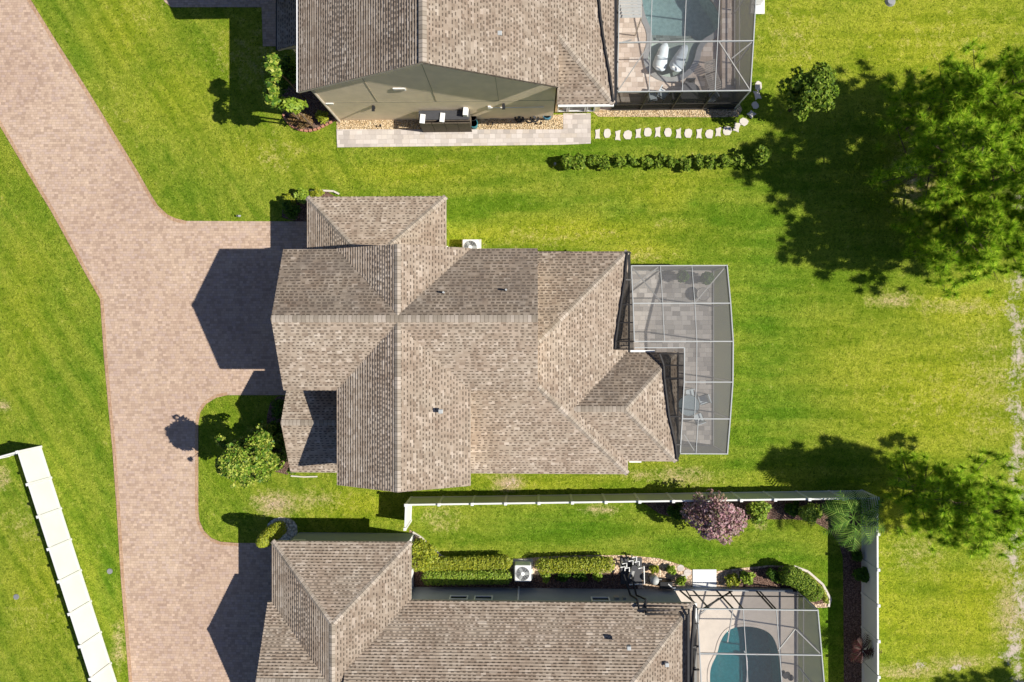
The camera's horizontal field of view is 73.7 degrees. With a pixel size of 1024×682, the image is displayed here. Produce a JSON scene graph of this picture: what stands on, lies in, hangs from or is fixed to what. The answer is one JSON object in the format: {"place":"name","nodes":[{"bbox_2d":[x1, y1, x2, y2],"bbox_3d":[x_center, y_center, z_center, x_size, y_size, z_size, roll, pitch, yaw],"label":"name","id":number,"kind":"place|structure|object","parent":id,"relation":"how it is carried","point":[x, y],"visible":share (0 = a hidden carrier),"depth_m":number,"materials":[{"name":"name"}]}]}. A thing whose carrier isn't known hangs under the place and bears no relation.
{"place":"outdoors","nodes":[
{"label":"outdoors","id":0,"kind":"place"},
{"bbox_2d":[0,0,306,681],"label":"driveway","id":1,"kind":"structure","parent":0,"point":[188,307],"depth_m":39.58,"materials":[{"name":"brick"}]},
{"bbox_2d":[0,120,131,681],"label":"driveway edge","id":2,"kind":"object","parent":1,"relation":"on","point":[43,195],"visible":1,"depth_m":39.66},
{"bbox_2d":[27,0,185,223],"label":"driveway edge","id":3,"kind":"object","parent":1,"relation":"on","point":[100,114],"visible":1,"depth_m":39.60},
{"bbox_2d":[195,392,237,545],"bbox_3d":[-17.101,7.408,39.525,2.504,0.080,8.910,0,90,2],"label":"driveway edge","id":4,"kind":"object","parent":1,"relation":"on","point":[206,535],"visible":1,"depth_m":39.51,"materials":[{"name":"concrete"}]},
{"bbox_2d":[164,0,275,45],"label":"driveway","id":5,"kind":"structure","parent":0,"point":[269,21],"depth_m":39.33,"materials":[{"name":"brick"}]},
{"bbox_2d":[336,113,590,146],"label":"path","id":6,"kind":"structure","parent":0,"point":[576,129],"depth_m":39.01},
{"bbox_2d":[419,110,471,131],"bbox_3d":[-3.693,-12.283,38.214,2.792,1.710,0.685,0,90,2],"label":"bin enclosure","id":7,"kind":"object","parent":6,"relation":"on","point":[455,121],"visible":0.97,"depth_m":37.50,"materials":[{"name":"grey plastic"}]},
{"bbox_2d":[0,0,1023,681],"bbox_3d":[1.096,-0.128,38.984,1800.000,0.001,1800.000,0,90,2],"label":"ground","id":8,"kind":"structure","parent":0,"point":[862,348],"depth_m":38.76,"materials":[{"name":"green plant"}]},
{"bbox_2d":[15,445,116,681],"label":"fence","id":9,"kind":"object","parent":8,"relation":"on","point":[78,601],"visible":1,"depth_m":38.79,"materials":[{"name":"white plastic"}]},
{"bbox_2d":[267,396,288,474],"bbox_3d":[-13.369,5.457,39.425,1.634,0.070,4.527,0,90,2],"label":"planting bed","id":10,"kind":"object","parent":8,"relation":"on","point":[270,418],"visible":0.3,"depth_m":39.39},
{"bbox_2d":[214,420,295,488],"bbox_3d":[-13.790,6.080,36.515,3.704,5.821,3.313,-16,90,2],"label":"broadleaf tree","id":11,"kind":"object","parent":10,"relation":"on","point":[243,460],"visible":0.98,"depth_m":35.25,"materials":[{"name":"green plant"}]},
{"bbox_2d":[271,399,284,419],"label":"shrub","id":12,"kind":"object","parent":10,"relation":"on","point":[278,406],"visible":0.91,"depth_m":38.48,"materials":[{"name":"green plant"}]},
{"bbox_2d":[267,517,297,539],"bbox_3d":[-13.246,10.939,39.434,1.745,0.080,1.516,0,90,2],"label":"pebble bed","id":13,"kind":"object","parent":8,"relation":"on","point":[291,531],"visible":0.55,"depth_m":39.38,"materials":[{"name":"gravel"}]},
{"bbox_2d":[255,520,287,547],"bbox_3d":[-13.324,10.702,37.704,1.015,3.441,1.008,0,90,2],"label":"columnar shrub","id":14,"kind":"object","parent":13,"relation":"on","point":[268,535],"visible":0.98,"depth_m":37.13,"materials":[{"name":"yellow plant"}]},
{"bbox_2d":[277,56,295,94],"bbox_3d":[-12.602,-14.938,38.535,1.035,1.582,2.190,0,90,2],"label":"shrub","id":15,"kind":"object","parent":8,"relation":"on","point":[289,71],"visible":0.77,"depth_m":38.12,"materials":[{"name":"green plant"}]},
{"bbox_2d":[282,83,334,130],"bbox_3d":[-11.550,-13.493,39.311,3.382,0.070,2.759,0,90,2],"label":"planting bed","id":16,"kind":"object","parent":8,"relation":"on","point":[313,101],"visible":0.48,"depth_m":39.28,"materials":[{"name":"soil"}]},
{"bbox_2d":[263,78,298,119],"bbox_3d":[-12.166,-12.574,36.720,0.940,5.194,1.558,0,90,2],"label":"tree","id":17,"kind":"object","parent":16,"relation":"on","point":[271,95],"visible":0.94,"depth_m":34.49,"materials":[{"name":"green plant"}]},
{"bbox_2d":[261,52,304,99],"bbox_3d":[-11.985,-13.872,36.605,1.046,5.405,1.420,-31,89,1],"label":"tree","id":18,"kind":"object","parent":16,"relation":"on","point":[271,66],"visible":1,"depth_m":34.34,"materials":[{"name":"green plant"}]},
{"bbox_2d":[276,96,314,128],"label":"tree","id":19,"kind":"object","parent":16,"relation":"on","point":[291,104],"visible":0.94,"depth_m":35.13,"materials":[{"name":"green plant"}]},
{"bbox_2d":[286,111,312,129],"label":"shrub","id":20,"kind":"object","parent":16,"relation":"on","point":[301,121],"visible":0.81,"depth_m":38.60,"materials":[{"name":"brown plant"}]},
{"bbox_2d":[282,113,336,131],"bbox_3d":[-11.668,-12.486,39.253,3.207,0.100,0.966,6,90,2],"label":"bed edging","id":21,"kind":"object","parent":16,"relation":"on","point":[310,130],"visible":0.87,"depth_m":39.22,"materials":[{"name":"red brick"}]},
{"bbox_2d":[315,110,328,123],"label":"shrub","id":22,"kind":"object","parent":16,"relation":"on","point":[322,117],"visible":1,"depth_m":38.71,"materials":[{"name":"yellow plant"}]},
{"bbox_2d":[282,192,334,221],"bbox_3d":[-11.603,-7.740,39.332,3.329,0.070,1.738,0,90,2],"label":"planting bed","id":23,"kind":"object","parent":8,"relation":"on","point":[302,216],"visible":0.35,"depth_m":39.31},
{"bbox_2d":[282,200,300,219],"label":"shrub","id":24,"kind":"object","parent":23,"relation":"on","point":[289,210],"visible":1,"depth_m":38.47,"materials":[{"name":"green plant"}]},
{"bbox_2d":[293,187,308,203],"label":"shrub","id":25,"kind":"object","parent":23,"relation":"on","point":[300,194],"visible":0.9,"depth_m":38.63,"materials":[{"name":"green plant"}]},
{"bbox_2d":[309,187,324,196],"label":"shrub","id":26,"kind":"object","parent":23,"relation":"on","point":[316,192],"visible":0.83,"depth_m":38.82,"materials":[{"name":"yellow plant"}]},
{"bbox_2d":[403,506,411,530],"bbox_3d":[-5.834,9.712,38.254,0.180,1.915,1.332,0,90,2],"label":"fence","id":27,"kind":"object","parent":8,"relation":"on","point":[408,515],"visible":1,"depth_m":37.98,"materials":[{"name":"white plastic"}]},
{"bbox_2d":[276,0,616,121],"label":"house","id":28,"kind":"structure","parent":8,"relation":"on","point":[409,59],"depth_m":32.68,"materials":[{"name":"paint"}]},
{"bbox_2d":[337,115,562,128],"bbox_3d":[-3.565,-12.512,39.090,13.051,0.070,0.882,0,90,2],"label":"gravel strip","id":29,"kind":"object","parent":8,"relation":"on","point":[555,122],"visible":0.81,"depth_m":39.00,"materials":[{"name":"gravel"}]},
{"bbox_2d":[462,239,480,248],"bbox_3d":[-2.317,-5.250,38.613,1.100,0.900,1.100,0,90,2],"label":"air conditioner","id":30,"kind":"object","parent":8,"relation":"on","point":[472,243],"visible":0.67,"depth_m":38.21,"materials":[{"name":"white paint"}]},
{"bbox_2d":[271,195,678,491],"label":"house","id":31,"kind":"structure","parent":8,"relation":"on","point":[414,352],"depth_m":33.20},
{"bbox_2d":[256,532,696,681],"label":"house","id":32,"kind":"structure","parent":8,"relation":"on","point":[350,607],"depth_m":35.34,"materials":[{"name":"paint"}]},
{"bbox_2d":[560,154,573,170],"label":"hedge shrub","id":33,"kind":"object","parent":8,"relation":"on","point":[566,161],"visible":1,"depth_m":38.11,"materials":[{"name":"green plant"}]},
{"bbox_2d":[572,152,586,169],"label":"hedge shrub","id":34,"kind":"object","parent":8,"relation":"on","point":[579,160],"visible":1,"depth_m":38.14,"materials":[{"name":"green plant"}]},
{"bbox_2d":[585,154,601,165],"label":"hedge shrub","id":35,"kind":"object","parent":8,"relation":"on","point":[592,160],"visible":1,"depth_m":38.14,"materials":[{"name":"green plant"}]},
{"bbox_2d":[599,155,610,170],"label":"hedge shrub","id":36,"kind":"object","parent":8,"relation":"on","point":[605,162],"visible":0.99,"depth_m":38.21,"materials":[{"name":"green plant"}]},
{"bbox_2d":[610,152,627,168],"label":"hedge shrub","id":37,"kind":"object","parent":8,"relation":"on","point":[617,161],"visible":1,"depth_m":38.11,"materials":[{"name":"green plant"}]},
{"bbox_2d":[410,530,828,607],"bbox_3d":[6.053,12.958,38.903,23.993,0.070,3.569,2,90,2],"label":"planting bed","id":38,"kind":"object","parent":8,"relation":"on","point":[662,564],"visible":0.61,"depth_m":38.80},
{"bbox_2d":[412,538,439,571],"bbox_3d":[-4.907,12.050,38.480,1.711,1.444,1.957,0,90,2],"label":"shrub","id":39,"kind":"object","parent":38,"relation":"on","point":[423,551],"visible":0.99,"depth_m":38.14,"materials":[{"name":"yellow plant"}]},
{"bbox_2d":[426,554,512,570],"bbox_3d":[-2.523,12.498,38.534,5.200,0.898,0.837,-2,90,2],"label":"clipped hedge","id":40,"kind":"object","parent":38,"relation":"on","point":[454,563],"visible":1,"depth_m":38.23,"materials":[{"name":"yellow plant"}]},
{"bbox_2d":[513,559,532,581],"bbox_3d":[0.620,13.014,38.591,1.130,0.900,1.130,0,90,2],"label":"air conditioner","id":41,"kind":"object","parent":38,"relation":"on","point":[522,570],"visible":1,"depth_m":38.20,"materials":[{"name":"white paint"}]},
{"bbox_2d":[413,563,637,588],"bbox_3d":[0.793,13.568,39.050,12.990,0.076,1.657,0,90,2],"label":"planting bed","id":42,"kind":"object","parent":38,"relation":"on","point":[610,581],"visible":0.33,"depth_m":38.97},
{"bbox_2d":[421,569,512,585],"bbox_3d":[-2.561,13.366,38.651,5.248,0.728,0.906,-1,90,2],"label":"clipped hedge","id":43,"kind":"object","parent":42,"relation":"on","point":[496,577],"visible":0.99,"depth_m":38.44,"materials":[{"name":"green plant"}]},
{"bbox_2d":[554,572,571,581],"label":"shrub","id":44,"kind":"object","parent":42,"relation":"on","point":[562,577],"visible":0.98,"depth_m":38.66,"materials":[{"name":"green plant"}]},
{"bbox_2d":[535,555,615,573],"bbox_3d":[3.538,12.572,38.359,4.560,0.906,0.968,-2,90,2],"label":"clipped hedge","id":45,"kind":"object","parent":38,"relation":"on","point":[593,564],"visible":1,"depth_m":38.07,"materials":[{"name":"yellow plant"}]},
{"bbox_2d":[619,555,644,584],"bbox_3d":[6.771,12.947,38.540,1.359,0.615,1.726,0,90,2],"label":"pool pump","id":46,"kind":"object","parent":38,"relation":"on","point":[632,565],"visible":1,"depth_m":38.78,"materials":[{"name":"grey metal"}]},
{"bbox_2d":[658,579,674,588],"bbox_3d":[8.725,13.704,38.463,0.859,0.655,0.400,0,90,2],"label":"pool heater","id":47,"kind":"object","parent":38,"relation":"on","point":[664,583],"visible":0.91,"depth_m":38.25,"materials":[{"name":"black plastic"}]},
{"bbox_2d":[693,569,715,586],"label":"concrete slab","id":48,"kind":"structure","parent":38,"relation":"on","point":[704,577],"depth_m":38.69,"materials":[{"name":"white concrete"}]},
{"bbox_2d":[673,587,792,591],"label":"wall","id":49,"kind":"structure","parent":38,"relation":"on","point":[733,589],"depth_m":38.46,"materials":[{"name":"grey paint"}]},
{"bbox_2d":[725,573,740,587],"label":"shrub","id":50,"kind":"object","parent":38,"relation":"on","point":[733,579],"visible":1,"depth_m":38.23,"materials":[{"name":"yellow plant"}]},
{"bbox_2d":[739,567,824,603],"bbox_3d":[15.380,13.649,38.640,5.142,0.076,1.779,10,90,2],"label":"planting bed","id":51,"kind":"object","parent":38,"relation":"on","point":[761,579],"visible":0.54,"depth_m":38.63,"materials":[{"name":"soil"}]},
{"bbox_2d":[738,570,755,584],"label":"shrub","id":52,"kind":"object","parent":51,"relation":"on","point":[746,577],"visible":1,"depth_m":37.94,"materials":[{"name":"green plant"}]},
{"bbox_2d":[766,567,778,581],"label":"shrub","id":53,"kind":"object","parent":51,"relation":"on","point":[771,573],"visible":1,"depth_m":37.95,"materials":[{"name":"green plant"}]},
{"bbox_2d":[777,564,823,601],"bbox_3d":[16.040,13.373,37.814,2.738,1.196,1.290,36,91,1],"label":"clipped hedge","id":54,"kind":"object","parent":51,"relation":"on","point":[802,583],"visible":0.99,"depth_m":37.39,"materials":[{"name":"green plant"}]},
{"bbox_2d":[794,565,831,606],"bbox_3d":[17.121,13.669,38.549,0.676,0.100,3.054,-41,89,1],"label":"bed edging","id":55,"kind":"object","parent":38,"relation":"on","point":[819,581],"visible":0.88,"depth_m":38.49,"materials":[{"name":"concrete"}]},
{"bbox_2d":[625,153,639,167],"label":"hedge shrub","id":56,"kind":"object","parent":8,"relation":"on","point":[631,161],"visible":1,"depth_m":38.12,"materials":[{"name":"green plant"}]},
{"bbox_2d":[404,490,879,506],"bbox_3d":[6.941,8.711,37.891,25.641,1.915,0.170,-1,90,2],"label":"fence","id":57,"kind":"object","parent":8,"relation":"on","point":[639,498],"visible":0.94,"depth_m":37.81,"materials":[{"name":"white plastic"}]},
{"bbox_2d":[639,156,653,167],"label":"hedge shrub","id":58,"kind":"object","parent":8,"relation":"on","point":[646,161],"visible":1,"depth_m":38.11,"materials":[{"name":"green plant"}]},
{"bbox_2d":[651,152,666,169],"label":"hedge shrub","id":59,"kind":"object","parent":8,"relation":"on","point":[659,158],"visible":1,"depth_m":38.13,"materials":[{"name":"green plant"}]},
{"bbox_2d":[600,0,733,109],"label":"pool deck","id":60,"kind":"structure","parent":8,"relation":"on","point":[630,54],"depth_m":38.70,"materials":[{"name":"stone"}]},
{"bbox_2d":[618,0,641,35],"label":"louvred cover","id":61,"kind":"object","parent":60,"relation":"on","point":[630,9],"visible":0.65,"depth_m":36.47,"materials":[{"name":"silver metal"}]},
{"bbox_2d":[598,0,755,110],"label":"pool cage","id":62,"kind":"object","parent":60,"relation":"on","point":[744,21],"visible":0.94,"depth_m":36.63,"materials":[{"name":"silver metal"}]},
{"bbox_2d":[637,0,719,81],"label":"swimming pool","id":63,"kind":"structure","parent":60,"relation":"in","point":[668,20],"depth_m":39.98,"materials":[{"name":"blue liquid"}]},
{"bbox_2d":[653,43,668,70],"bbox_3d":[8.445,-16.003,38.441,0.800,0.950,1.930,14,91,2],"label":"pool lounger","id":64,"kind":"object","parent":63,"relation":"on","point":[660,61],"visible":0.98,"depth_m":38.53,"materials":[{"name":"white paint"}]},
{"bbox_2d":[669,44,687,71],"bbox_3d":[9.447,-15.920,38.413,0.800,0.950,1.930,25,91,1],"label":"pool lounger","id":65,"kind":"object","parent":63,"relation":"on","point":[676,63],"visible":0.97,"depth_m":38.50,"materials":[{"name":"white paint"}]},
{"bbox_2d":[703,59,721,89],"bbox_3d":[11.280,-14.633,38.186,0.720,0.808,1.917,-20,90,2],"label":"slatted lounger","id":66,"kind":"object","parent":60,"relation":"on","point":[709,79],"visible":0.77,"depth_m":38.23,"materials":[{"name":"grey wood"}]},
{"bbox_2d":[720,0,730,89],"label":"planter wall","id":67,"kind":"structure","parent":60,"relation":"on","point":[725,34],"depth_m":38.17,"materials":[{"name":"stone"}]},
{"bbox_2d":[594,104,741,116],"bbox_3d":[8.755,-13.037,38.742,8.554,0.070,0.748,0,90,2],"label":"gravel strip","id":68,"kind":"object","parent":8,"relation":"on","point":[670,113],"visible":0.87,"depth_m":38.70,"materials":[{"name":"gravel"}]},
{"bbox_2d":[663,154,677,167],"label":"hedge shrub","id":69,"kind":"object","parent":8,"relation":"on","point":[670,161],"visible":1,"depth_m":38.03,"materials":[{"name":"green plant"}]},
{"bbox_2d":[614,251,733,459],"bbox_3d":[8.376,0.769,36.852,6.016,3.860,10.928,0,90,2],"label":"pool cage","id":70,"kind":"object","parent":8,"relation":"on","point":[723,365],"visible":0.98,"depth_m":35.70,"materials":[{"name":"silver metal"}]},
{"bbox_2d":[678,154,693,171],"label":"hedge shrub","id":71,"kind":"object","parent":8,"relation":"on","point":[684,162],"visible":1,"depth_m":37.97,"materials":[{"name":"green plant"}]},
{"bbox_2d":[690,153,705,167],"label":"hedge shrub","id":72,"kind":"object","parent":8,"relation":"on","point":[699,159],"visible":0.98,"depth_m":38.14,"materials":[{"name":"green plant"}]},
{"bbox_2d":[704,153,719,169],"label":"hedge shrub","id":73,"kind":"object","parent":8,"relation":"on","point":[712,162],"visible":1,"depth_m":38.02,"materials":[{"name":"green plant"}]},
{"bbox_2d":[718,153,733,168],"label":"hedge shrub","id":74,"kind":"object","parent":8,"relation":"on","point":[724,160],"visible":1,"depth_m":37.92,"materials":[{"name":"green plant"}]},
{"bbox_2d":[676,591,795,681],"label":"pool deck","id":75,"kind":"structure","parent":8,"relation":"on","point":[714,625],"depth_m":38.63,"materials":[{"name":"concrete"}]},
{"bbox_2d":[707,624,783,681],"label":"swimming pool","id":76,"kind":"structure","parent":75,"relation":"in","point":[732,668],"depth_m":40.28,"materials":[{"name":"liquid"}]},
{"bbox_2d":[680,590,824,681],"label":"pool cage","id":77,"kind":"object","parent":75,"relation":"on","point":[809,662],"visible":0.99,"depth_m":36.16,"materials":[{"name":"silver metal"}]},
{"bbox_2d":[731,153,745,166],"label":"hedge shrub","id":78,"kind":"object","parent":8,"relation":"on","point":[737,158],"visible":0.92,"depth_m":37.96,"materials":[{"name":"green plant"}]},
{"bbox_2d":[743,155,756,169],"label":"hedge shrub","id":79,"kind":"object","parent":8,"relation":"on","point":[750,162],"visible":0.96,"depth_m":38.05,"materials":[{"name":"green plant"}]},
{"bbox_2d":[643,499,861,681],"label":"planting bed","id":80,"kind":"object","parent":8,"relation":"on","point":[852,623],"visible":0.49,"depth_m":38.52,"materials":[{"name":"soil"}]},
{"bbox_2d":[667,502,686,519],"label":"shrub","id":81,"kind":"object","parent":80,"relation":"on","point":[673,512],"visible":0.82,"depth_m":38.09,"materials":[{"name":"green plant"}]},
{"bbox_2d":[680,489,747,544],"bbox_3d":[10.900,9.441,37.037,3.336,3.409,2.586,40,91,1],"label":"crape myrtle","id":82,"kind":"object","parent":80,"relation":"on","point":[727,521],"visible":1,"depth_m":36.25,"materials":[{"name":"pink plant"}]},
{"bbox_2d":[746,501,771,525],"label":"shrub","id":83,"kind":"object","parent":80,"relation":"on","point":[759,510],"visible":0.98,"depth_m":37.72,"materials":[{"name":"green plant"}]},
{"bbox_2d":[784,500,800,516],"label":"shrub","id":84,"kind":"object","parent":80,"relation":"on","point":[791,509],"visible":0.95,"depth_m":38.11,"materials":[{"name":"green plant"}]},
{"bbox_2d":[798,503,822,524],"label":"shrub","id":85,"kind":"object","parent":80,"relation":"on","point":[810,513],"visible":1,"depth_m":37.42,"materials":[{"name":"green plant"}]},
{"bbox_2d":[820,490,885,551],"bbox_3d":[18.110,9.402,37.084,3.393,2.916,3.397,0,90,2],"label":"palm","id":86,"kind":"object","parent":80,"relation":"on","point":[864,515],"visible":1,"depth_m":36.07,"materials":[{"name":"green plant"}]},
{"bbox_2d":[851,549,862,561],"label":"shrub","id":87,"kind":"object","parent":80,"relation":"on","point":[857,556],"visible":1,"depth_m":38.02,"materials":[{"name":"green plant"}]},
{"bbox_2d":[851,566,869,582],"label":"shrub","id":88,"kind":"object","parent":80,"relation":"on","point":[862,576],"visible":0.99,"depth_m":37.78,"materials":[{"name":"green plant"}]},
{"bbox_2d":[849,634,881,662],"bbox_3d":[19.270,16.837,37.786,1.744,1.486,1.643,0,90,2],"label":"cordyline","id":89,"kind":"object","parent":80,"relation":"on","point":[856,643],"visible":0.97,"depth_m":37.30,"materials":[{"name":"red plant"}]},
{"bbox_2d":[756,0,764,13],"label":"concrete pad","id":90,"kind":"object","parent":8,"relation":"on","point":[760,9],"visible":0.67,"depth_m":38.48,"materials":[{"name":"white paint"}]},
{"bbox_2d":[751,145,771,166],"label":"hedge shrub","id":91,"kind":"object","parent":8,"relation":"on","point":[761,155],"visible":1,"depth_m":37.45,"materials":[{"name":"green plant"}]},
{"bbox_2d":[777,61,839,121],"bbox_3d":[15.620,-13.161,36.378,2.895,4.310,3.017,-24,90,2],"label":"round tree","id":92,"kind":"object","parent":8,"relation":"on","point":[812,88],"visible":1,"depth_m":34.98,"materials":[{"name":"green plant"}]},
{"bbox_2d":[860,499,880,681],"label":"fence","id":93,"kind":"object","parent":8,"relation":"on","point":[870,605],"visible":0.84,"depth_m":37.37,"materials":[{"name":"white plastic"}]},
{"bbox_2d":[881,448,1004,542],"bbox_3d":[21.692,7.850,34.640,5.361,7.581,4.849,0,90,2],"label":"pine tree","id":94,"kind":"object","parent":8,"relation":"on","point":[932,494],"visible":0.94,"depth_m":33.60,"materials":[{"name":"green plant"}]},
{"bbox_2d":[878,50,1008,147],"bbox_3d":[21.595,-12.093,34.632,4.691,7.472,4.965,0,90,2],"label":"pine tree","id":95,"kind":"object","parent":8,"relation":"on","point":[977,87],"visible":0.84,"depth_m":33.29,"materials":[{"name":"green plant"}]},
{"bbox_2d":[864,89,1023,240],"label":"pine tree","id":96,"kind":"object","parent":8,"relation":"on","point":[981,138],"visible":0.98,"depth_m":32.74,"materials":[{"name":"green plant"}]},
{"bbox_2d":[890,199,1021,299],"bbox_3d":[22.417,-5.164,34.832,5.392,7.071,4.934,44,91,1],"label":"pine tree","id":97,"kind":"object","parent":8,"relation":"on","point":[987,235],"visible":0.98,"depth_m":33.53,"materials":[{"name":"green plant"}]},
{"bbox_2d":[904,447,1023,562],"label":"pine tree","id":98,"kind":"object","parent":8,"relation":"on","point":[1010,505],"visible":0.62,"depth_m":33.87,"materials":[{"name":"green plant"}]},
{"bbox_2d":[923,120,1023,245],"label":"pine tree","id":99,"kind":"object","parent":8,"relation":"on","point":[981,190],"visible":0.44,"depth_m":32.75,"materials":[{"name":"green plant"}]},
{"bbox_2d":[925,188,1023,296],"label":"pine tree","id":100,"kind":"object","parent":8,"relation":"on","point":[1017,248],"visible":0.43,"depth_m":34.02,"materials":[{"name":"green plant"}]},
{"bbox_2d":[929,38,1023,146],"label":"pine tree","id":101,"kind":"object","parent":8,"relation":"on","point":[1014,111],"visible":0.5,"depth_m":32.95,"materials":[{"name":"green plant"}]},
{"bbox_2d":[632,271,712,444],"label":"patio","id":102,"kind":"structure","parent":0,"point":[679,322],"depth_m":38.68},
{"bbox_2d":[677,270,689,282],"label":"potted plant","id":103,"kind":"object","parent":102,"relation":"on","point":[683,276],"visible":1,"depth_m":37.78,"materials":[{"name":"green plant"}]},
{"bbox_2d":[683,395,699,415],"bbox_3d":[9.839,3.578,38.321,1.210,0.748,1.210,0,90,2],"label":"patio table","id":104,"kind":"object","parent":102,"relation":"on","point":[689,405],"visible":0.73,"depth_m":37.95,"materials":[{"name":"grey plastic"}]},
{"bbox_2d":[696,287,709,300],"bbox_3d":[10.685,-2.616,38.387,0.760,0.523,0.760,0,90,2],"label":"patio table","id":105,"kind":"object","parent":102,"relation":"on","point":[705,296],"visible":0.91,"depth_m":38.13,"materials":[{"name":"grey plastic"}]},
{"bbox_2d":[696,393,711,404],"bbox_3d":[10.721,3.261,38.200,0.525,0.930,0.520,-20,90,2],"label":"patio chair","id":106,"kind":"object","parent":102,"relation":"on","point":[704,398],"visible":0.99,"depth_m":38.21,"materials":[{"name":"grey plastic"}]},
{"bbox_2d":[700,271,714,284],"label":"potted plant","id":107,"kind":"object","parent":102,"relation":"on","point":[707,278],"visible":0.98,"depth_m":37.57,"materials":[{"name":"green plant"}]},
{"bbox_2d":[680,83,699,90],"bbox_3d":[9.895,-13.781,38.262,1.150,0.748,1.150,0,90,2],"label":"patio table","id":108,"kind":"object","parent":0,"point":[690,86],"visible":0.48,"depth_m":37.89,"materials":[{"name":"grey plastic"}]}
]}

